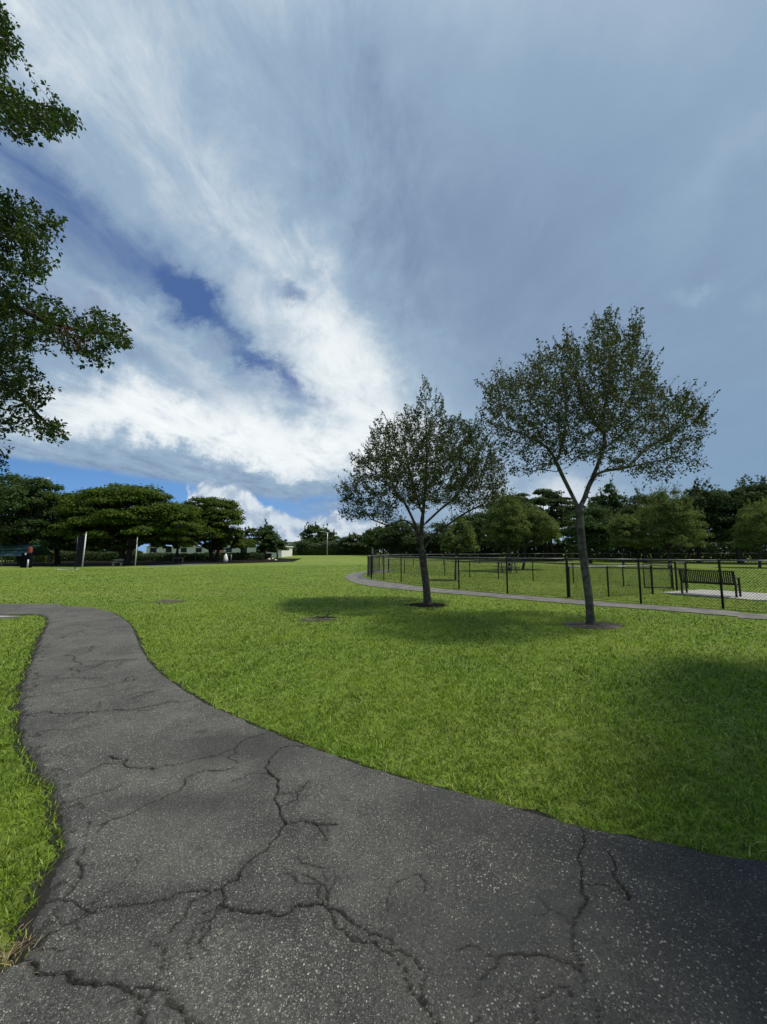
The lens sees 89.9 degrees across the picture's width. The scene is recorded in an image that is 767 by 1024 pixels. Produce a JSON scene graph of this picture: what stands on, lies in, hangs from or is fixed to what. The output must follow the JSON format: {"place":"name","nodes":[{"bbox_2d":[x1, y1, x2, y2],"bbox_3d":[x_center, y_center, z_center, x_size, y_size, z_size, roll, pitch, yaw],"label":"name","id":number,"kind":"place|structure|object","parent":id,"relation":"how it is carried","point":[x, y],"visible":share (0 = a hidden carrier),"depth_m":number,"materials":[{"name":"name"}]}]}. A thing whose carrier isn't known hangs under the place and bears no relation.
{"place":"outdoors","nodes":[
{"label":"outdoors","id":0,"kind":"place"},
{"bbox_2d":[0,616,19,618],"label":"pavement","id":1,"kind":"structure","parent":0,"point":[4,617],"depth_m":9.06,"materials":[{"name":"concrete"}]},
{"bbox_2d":[0,558,301,565],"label":"soil","id":2,"kind":"structure","parent":0,"point":[85,563],"depth_m":55.00,"materials":[{"name":"brown soil"}]},
{"bbox_2d":[0,472,85,565],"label":"shade tree","id":3,"kind":"object","parent":2,"relation":"on","point":[16,491],"visible":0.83,"depth_m":45.47,"materials":[{"name":"green plant"}]},
{"bbox_2d":[33,550,53,562],"bbox_3d":[-49.167,6.466,55.614,2.300,1.932,1.909,0,-6,0],"label":"shrub","id":4,"kind":"object","parent":2,"relation":"on","point":[41,558],"visible":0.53,"depth_m":54.88,"materials":[{"name":"green plant"}]},
{"bbox_2d":[0,491,98,563],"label":"shade tree","id":5,"kind":"object","parent":2,"relation":"on","point":[57,559],"visible":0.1,"depth_m":48.24,"materials":[{"name":"green plant"}]},
{"bbox_2d":[0,533,137,559],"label":"hedge","id":6,"kind":"object","parent":2,"relation":"on","point":[103,550],"visible":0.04,"depth_m":68.75,"materials":[{"name":"green plant"}]},
{"bbox_2d":[6,550,142,561],"bbox_3d":[-48.323,6.958,60.612,19.107,2.009,2.554,1,-6,-6],"label":"hedge","id":7,"kind":"object","parent":2,"relation":"on","point":[93,556],"visible":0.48,"depth_m":60.02,"materials":[{"name":"green plant"}]},
{"bbox_2d":[41,482,209,564],"bbox_3d":[-32.294,1.546,49.213,18.382,10.859,15.080,0,-6,0],"label":"poinciana tree","id":8,"kind":"object","parent":2,"relation":"on","point":[145,515],"visible":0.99,"depth_m":47.18,"materials":[{"name":"green plant"}]},
{"bbox_2d":[159,531,204,562],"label":"shade tree","id":9,"kind":"object","parent":2,"relation":"on","point":[197,539],"visible":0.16,"depth_m":55.66,"materials":[{"name":"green plant"}]},
{"bbox_2d":[139,552,264,560],"bbox_3d":[-30.336,7.608,65.562,19.260,1.725,2.532,3,-7,-25],"label":"hedge","id":10,"kind":"object","parent":2,"relation":"on","point":[159,556],"visible":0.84,"depth_m":64.28,"materials":[{"name":"green plant"}]},
{"bbox_2d":[172,496,248,561],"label":"poinciana tree","id":11,"kind":"object","parent":2,"relation":"on","point":[219,534],"visible":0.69,"depth_m":58.80,"materials":[{"name":"green plant"}]},
{"bbox_2d":[223,554,227,561],"bbox_3d":[-23.258,6.804,56.599,0.647,1.356,0.680,0,-6,0],"label":"bag","id":12,"kind":"object","parent":2,"relation":"on","point":[225,558],"visible":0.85,"depth_m":56.38,"materials":[{"name":"white paint"}]},
{"bbox_2d":[230,535,257,558],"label":"shade tree","id":13,"kind":"object","parent":2,"relation":"on","point":[251,543],"visible":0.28,"depth_m":67.55,"materials":[{"name":"green plant"}]},
{"bbox_2d":[243,518,281,552],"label":"shade tree","id":14,"kind":"object","parent":2,"relation":"on","point":[267,536],"visible":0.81,"depth_m":71.31,"materials":[{"name":"green plant"}]},
{"bbox_2d":[264,553,271,558],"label":"shrub","id":15,"kind":"object","parent":2,"relation":"on","point":[267,555],"visible":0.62,"depth_m":71.83,"materials":[{"name":"green plant"}]},
{"bbox_2d":[146,564,201,565],"bbox_3d":[-25.489,7.008,51.624,11.837,0.173,7.616,5,-8,-42],"label":"court","id":16,"kind":"object","parent":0,"point":[173,564],"visible":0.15,"depth_m":49.51,"materials":[{"name":"grey concrete"}]},
{"bbox_2d":[0,604,766,1023],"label":"path","id":17,"kind":"structure","parent":0,"point":[216,866],"depth_m":1.72,"materials":[{"name":"grey asphalt"}]},
{"bbox_2d":[0,553,766,968],"bbox_3d":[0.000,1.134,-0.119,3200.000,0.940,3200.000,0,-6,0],"label":"ground","id":18,"kind":"structure","parent":0,"point":[340,561],"depth_m":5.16,"materials":[{"name":"green plant"}]},
{"bbox_2d":[0,539,22,550],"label":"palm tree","id":19,"kind":"object","parent":18,"relation":"on","point":[5,541],"visible":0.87,"depth_m":44.22,"materials":[{"name":"green plant"}]},
{"bbox_2d":[20,547,32,567],"bbox_3d":[-37.463,4.756,40.345,0.950,2.160,0.445,0,-6,0],"label":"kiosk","id":20,"kind":"object","parent":18,"relation":"on","point":[25,557],"visible":0.98,"depth_m":40.18,"materials":[{"name":"black paint"}]},
{"bbox_2d":[0,545,53,564],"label":"shelter","id":21,"kind":"object","parent":18,"relation":"on","point":[36,550],"visible":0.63,"depth_m":44.77,"materials":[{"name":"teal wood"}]},
{"bbox_2d":[0,615,63,964],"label":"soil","id":22,"kind":"structure","parent":18,"relation":"on","point":[31,915],"depth_m":1.88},
{"bbox_2d":[0,923,44,985],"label":"dry grass","id":23,"kind":"structure","parent":22,"relation":"on","point":[4,956],"depth_m":1.47,"materials":[{"name":"beige plant"}]},
{"bbox_2d":[0,1,134,471],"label":"shade tree","id":24,"kind":"object","parent":18,"relation":"on","point":[14,109],"visible":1,"depth_m":7.26,"materials":[{"name":"green plant"}]},
{"bbox_2d":[74,536,83,568],"bbox_3d":[-29.207,3.938,36.859,0.079,3.292,1.025,1,-6,-11],"label":"screen fence","id":25,"kind":"object","parent":18,"relation":"on","point":[79,551],"visible":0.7,"depth_m":36.85,"materials":[{"name":"black fabric"}]},
{"bbox_2d":[81,533,86,568],"bbox_3d":[-29.617,3.875,38.007,0.235,3.660,0.132,0,-6,0],"label":"pole","id":26,"kind":"object","parent":18,"relation":"on","point":[84,550],"visible":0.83,"depth_m":37.99,"materials":[{"name":"white metal"}]},
{"bbox_2d":[111,559,123,565],"bbox_3d":[-31.117,5.924,44.900,1.250,0.820,0.370,0,-6,0],"label":"bench","id":27,"kind":"object","parent":18,"relation":"on","point":[113,563],"visible":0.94,"depth_m":45.02,"materials":[{"name":"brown wood"}]},
{"bbox_2d":[156,600,181,602],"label":"soil","id":28,"kind":"structure","parent":18,"relation":"on","point":[167,601],"depth_m":12.12,"materials":[{"name":"soil"}]},
{"bbox_2d":[145,546,292,556],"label":"building","id":29,"kind":"structure","parent":18,"relation":"on","point":[282,553],"depth_m":85.55,"materials":[{"name":"white paint"}]},
{"bbox_2d":[150,547,156,552],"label":"window","id":30,"kind":"structure","parent":29,"relation":"in","point":[153,549],"depth_m":85.51,"materials":[{"name":"black glass"}]},
{"bbox_2d":[165,548,171,552],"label":"window","id":31,"kind":"structure","parent":29,"relation":"in","point":[167,550],"depth_m":85.49,"materials":[{"name":"black glass"}]},
{"bbox_2d":[180,547,186,552],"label":"window","id":32,"kind":"structure","parent":29,"relation":"in","point":[183,550],"depth_m":85.49,"materials":[{"name":"black glass"}]},
{"bbox_2d":[195,547,201,552],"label":"window","id":33,"kind":"structure","parent":29,"relation":"in","point":[198,549],"depth_m":85.49,"materials":[{"name":"black glass"}]},
{"bbox_2d":[266,539,288,557],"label":"shade tree","id":34,"kind":"object","parent":18,"relation":"on","point":[280,545],"visible":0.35,"depth_m":77.45,"materials":[{"name":"green plant"}]},
{"bbox_2d":[286,545,296,555],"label":"shrub","id":35,"kind":"object","parent":18,"relation":"on","point":[294,553],"visible":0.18,"depth_m":108.04,"materials":[{"name":"green plant"}]},
{"bbox_2d":[298,617,336,620],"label":"soil","id":36,"kind":"structure","parent":18,"relation":"on","point":[323,619],"depth_m":8.86,"materials":[{"name":"soil"}]},
{"bbox_2d":[312,610,341,618],"bbox_3d":[-1.296,2.362,8.851,0.768,0.220,0.312,0,-6,0],"label":"fallen branch","id":37,"kind":"object","parent":36,"relation":"on","point":[319,617],"visible":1,"depth_m":8.82,"materials":[{"name":"wood"}]},
{"bbox_2d":[297,521,339,554],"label":"shade tree","id":38,"kind":"object","parent":18,"relation":"on","point":[319,535],"visible":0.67,"depth_m":123.32,"materials":[{"name":"green plant"}]},
{"bbox_2d":[292,538,378,554],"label":"hedge","id":39,"kind":"object","parent":18,"relation":"on","point":[305,547],"visible":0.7,"depth_m":112.10,"materials":[{"name":"green plant"}]},
{"bbox_2d":[337,532,372,549],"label":"shade tree","id":40,"kind":"object","parent":18,"relation":"on","point":[349,542],"visible":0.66,"depth_m":109.28,"materials":[{"name":"green plant"}]},
{"bbox_2d":[367,555,388,576],"bbox_3d":[-0.449,3.874,28.165,0.724,1.470,10.812,-1,-6,6],"label":"chain link fence","id":41,"kind":"object","parent":18,"relation":"on","point":[368,565],"visible":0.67,"depth_m":26.39,"materials":[{"name":"black metal"}]},
{"bbox_2d":[362,523,394,552],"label":"shade tree","id":42,"kind":"object","parent":18,"relation":"on","point":[370,536],"visible":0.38,"depth_m":94.31,"materials":[{"name":"green plant"}]},
{"bbox_2d":[373,515,418,555],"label":"shade tree","id":43,"kind":"object","parent":18,"relation":"on","point":[397,533],"visible":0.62,"depth_m":81.25,"materials":[{"name":"green plant"}]},
{"bbox_2d":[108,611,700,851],"bbox_3d":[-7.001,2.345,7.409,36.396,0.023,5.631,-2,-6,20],"label":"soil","id":44,"kind":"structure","parent":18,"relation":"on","point":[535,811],"depth_m":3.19,"materials":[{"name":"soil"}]},
{"bbox_2d":[333,375,509,604],"bbox_3d":[1.309,-0.749,11.740,5.693,7.167,4.728,0,-6,0],"label":"oak tree","id":45,"kind":"object","parent":18,"relation":"on","point":[454,459],"visible":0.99,"depth_m":11.25,"materials":[{"name":"green plant"}]},
{"bbox_2d":[400,516,452,556],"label":"shade tree","id":46,"kind":"object","parent":18,"relation":"on","point":[410,540],"visible":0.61,"depth_m":75.84,"materials":[{"name":"green plant"}]},
{"bbox_2d":[405,603,447,606],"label":"mulch","id":47,"kind":"object","parent":18,"relation":"on","point":[423,605],"visible":0.66,"depth_m":11.17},
{"bbox_2d":[440,516,479,579],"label":"young oak","id":48,"kind":"object","parent":18,"relation":"on","point":[465,534],"visible":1,"depth_m":21.28,"materials":[{"name":"green plant"}]},
{"bbox_2d":[439,509,502,558],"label":"shade tree","id":49,"kind":"object","parent":18,"relation":"on","point":[469,517],"visible":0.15,"depth_m":69.02,"materials":[{"name":"green plant"}]},
{"bbox_2d":[378,541,578,560],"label":"hedge","id":50,"kind":"object","parent":18,"relation":"on","point":[498,553],"visible":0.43,"depth_m":69.77,"materials":[{"name":"green plant"}]},
{"bbox_2d":[468,487,539,561],"bbox_3d":[18.915,1.870,57.721,13.654,11.397,8.980,0,-6,0],"label":"shade tree","id":51,"kind":"object","parent":18,"relation":"on","point":[482,521],"visible":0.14,"depth_m":56.89,"materials":[{"name":"green plant"}]},
{"bbox_2d":[481,487,531,570],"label":"young oak","id":52,"kind":"object","parent":18,"relation":"on","point":[513,520],"visible":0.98,"depth_m":30.86,"materials":[{"name":"green plant"}]},
{"bbox_2d":[494,562,520,572],"bbox_3d":[9.196,4.160,28.654,1.500,0.773,1.620,0,-6,0],"label":"picnic table","id":53,"kind":"object","parent":18,"relation":"on","point":[501,567],"visible":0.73,"depth_m":28.79,"materials":[{"name":"black metal"}]},
{"bbox_2d":[388,559,673,589],"bbox_3d":[6.058,3.480,22.903,0.647,1.164,18.398,5,-8,-40],"label":"chain link fence","id":54,"kind":"object","parent":18,"relation":"on","point":[444,562],"visible":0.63,"depth_m":20.96,"materials":[{"name":"black metal"}]},
{"bbox_2d":[642,563,671,587],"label":"gate","id":55,"kind":"structure","parent":54,"relation":"attached to","point":[658,575],"depth_m":16.12,"materials":[{"name":"black metal"}]},
{"bbox_2d":[513,501,562,569],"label":"young oak","id":56,"kind":"object","parent":18,"relation":"on","point":[547,530],"visible":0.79,"depth_m":33.38,"materials":[{"name":"green plant"}]},
{"bbox_2d":[497,488,586,560],"bbox_3d":[25.416,2.146,62.423,15.346,11.909,13.034,0,-6,0],"label":"poinciana tree","id":57,"kind":"object","parent":18,"relation":"on","point":[551,499],"visible":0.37,"depth_m":60.30,"materials":[{"name":"green plant"}]},
{"bbox_2d":[371,555,766,609],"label":"chain link fence","id":58,"kind":"object","parent":18,"relation":"on","point":[548,566],"visible":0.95,"depth_m":12.61,"materials":[{"name":"black metal"}]},
{"bbox_2d":[382,553,766,565],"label":"chain link fence","id":59,"kind":"object","parent":18,"relation":"on","point":[555,556],"visible":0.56,"depth_m":56.32,"materials":[{"name":"black metal"}]},
{"bbox_2d":[562,622,624,628],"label":"mulch","id":60,"kind":"object","parent":18,"relation":"on","point":[601,625],"visible":0.72,"depth_m":8.06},
{"bbox_2d":[561,503,627,562],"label":"shade tree","id":61,"kind":"object","parent":18,"relation":"on","point":[597,536],"visible":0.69,"depth_m":49.07,"materials":[{"name":"green plant"}]},
{"bbox_2d":[474,303,720,624],"bbox_3d":[4.952,-1.304,8.800,6.682,7.636,3.688,3,-7,-24],"label":"oak tree","id":62,"kind":"object","parent":18,"relation":"on","point":[607,393],"visible":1,"depth_m":8.16,"materials":[{"name":"green plant"}]},
{"bbox_2d":[584,475,629,558],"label":"pine tree","id":63,"kind":"object","parent":18,"relation":"on","point":[612,501],"visible":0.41,"depth_m":65.52,"materials":[{"name":"green plant"}]},
{"bbox_2d":[568,564,653,597],"bbox_3d":[8.243,2.491,13.723,3.840,1.215,0.236,2,-6,-17],"label":"chain link fence","id":64,"kind":"object","parent":18,"relation":"on","point":[607,568],"visible":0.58,"depth_m":13.60,"materials":[{"name":"black metal"}]},
{"bbox_2d":[604,511,645,563],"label":"young oak","id":65,"kind":"object","parent":18,"relation":"on","point":[619,525],"visible":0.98,"depth_m":37.57,"materials":[{"name":"green plant"}]},
{"bbox_2d":[597,484,688,561],"bbox_3d":[39.313,1.760,58.757,13.703,11.842,10.046,0,-6,0],"label":"shade tree","id":66,"kind":"object","parent":18,"relation":"on","point":[631,508],"visible":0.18,"depth_m":57.38,"materials":[{"name":"green plant"}]},
{"bbox_2d":[573,540,766,560],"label":"hedge","id":67,"kind":"object","parent":18,"relation":"on","point":[711,548],"visible":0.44,"depth_m":60.76,"materials":[{"name":"green plant"}]},
{"bbox_2d":[631,481,713,567],"bbox_3d":[27.898,1.286,37.449,7.265,8.591,5.596,0,-6,0],"label":"young oak","id":68,"kind":"object","parent":18,"relation":"on","point":[663,527],"visible":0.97,"depth_m":36.56,"materials":[{"name":"green plant"}]},
{"bbox_2d":[674,561,687,589],"bbox_3d":[12.601,2.719,16.254,1.373,1.287,0.089,4,-7,-37],"label":"chain link fence","id":69,"kind":"object","parent":18,"relation":"on","point":[675,571],"visible":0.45,"depth_m":16.00,"materials":[{"name":"black metal"}]},
{"bbox_2d":[668,477,737,561],"bbox_3d":[46.593,1.196,55.439,12.724,12.338,9.276,4,-7,-31],"label":"shade tree","id":70,"kind":"object","parent":18,"relation":"on","point":[696,493],"visible":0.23,"depth_m":53.56,"materials":[{"name":"green plant"}]},
{"bbox_2d":[684,474,766,563],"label":"shade tree","id":71,"kind":"object","parent":18,"relation":"on","point":[740,494],"visible":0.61,"depth_m":51.64,"materials":[{"name":"green plant"}]},
{"bbox_2d":[729,491,766,567],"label":"young oak","id":72,"kind":"object","parent":18,"relation":"on","point":[747,526],"visible":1,"depth_m":39.27,"materials":[{"name":"green plant"}]},
{"bbox_2d":[0,0,766,552],"label":"sky","id":73,"kind":"structure","parent":0,"point":[296,214],"materials":[{"name":"blue"}]},
{"bbox_2d":[345,569,766,618],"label":"path","id":74,"kind":"structure","parent":0,"point":[357,577],"depth_m":12.80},
{"bbox_2d":[663,589,766,600],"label":"pavement","id":75,"kind":"structure","parent":0,"point":[710,592],"depth_m":13.88,"materials":[{"name":"concrete"}]},
{"bbox_2d":[678,569,741,597],"bbox_3d":[11.649,2.524,13.756,0.684,0.889,1.575,4,-7,-36],"label":"park bench","id":76,"kind":"object","parent":75,"relation":"on","point":[684,579],"visible":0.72,"depth_m":13.59,"materials":[{"name":"black metal"}]}
]}

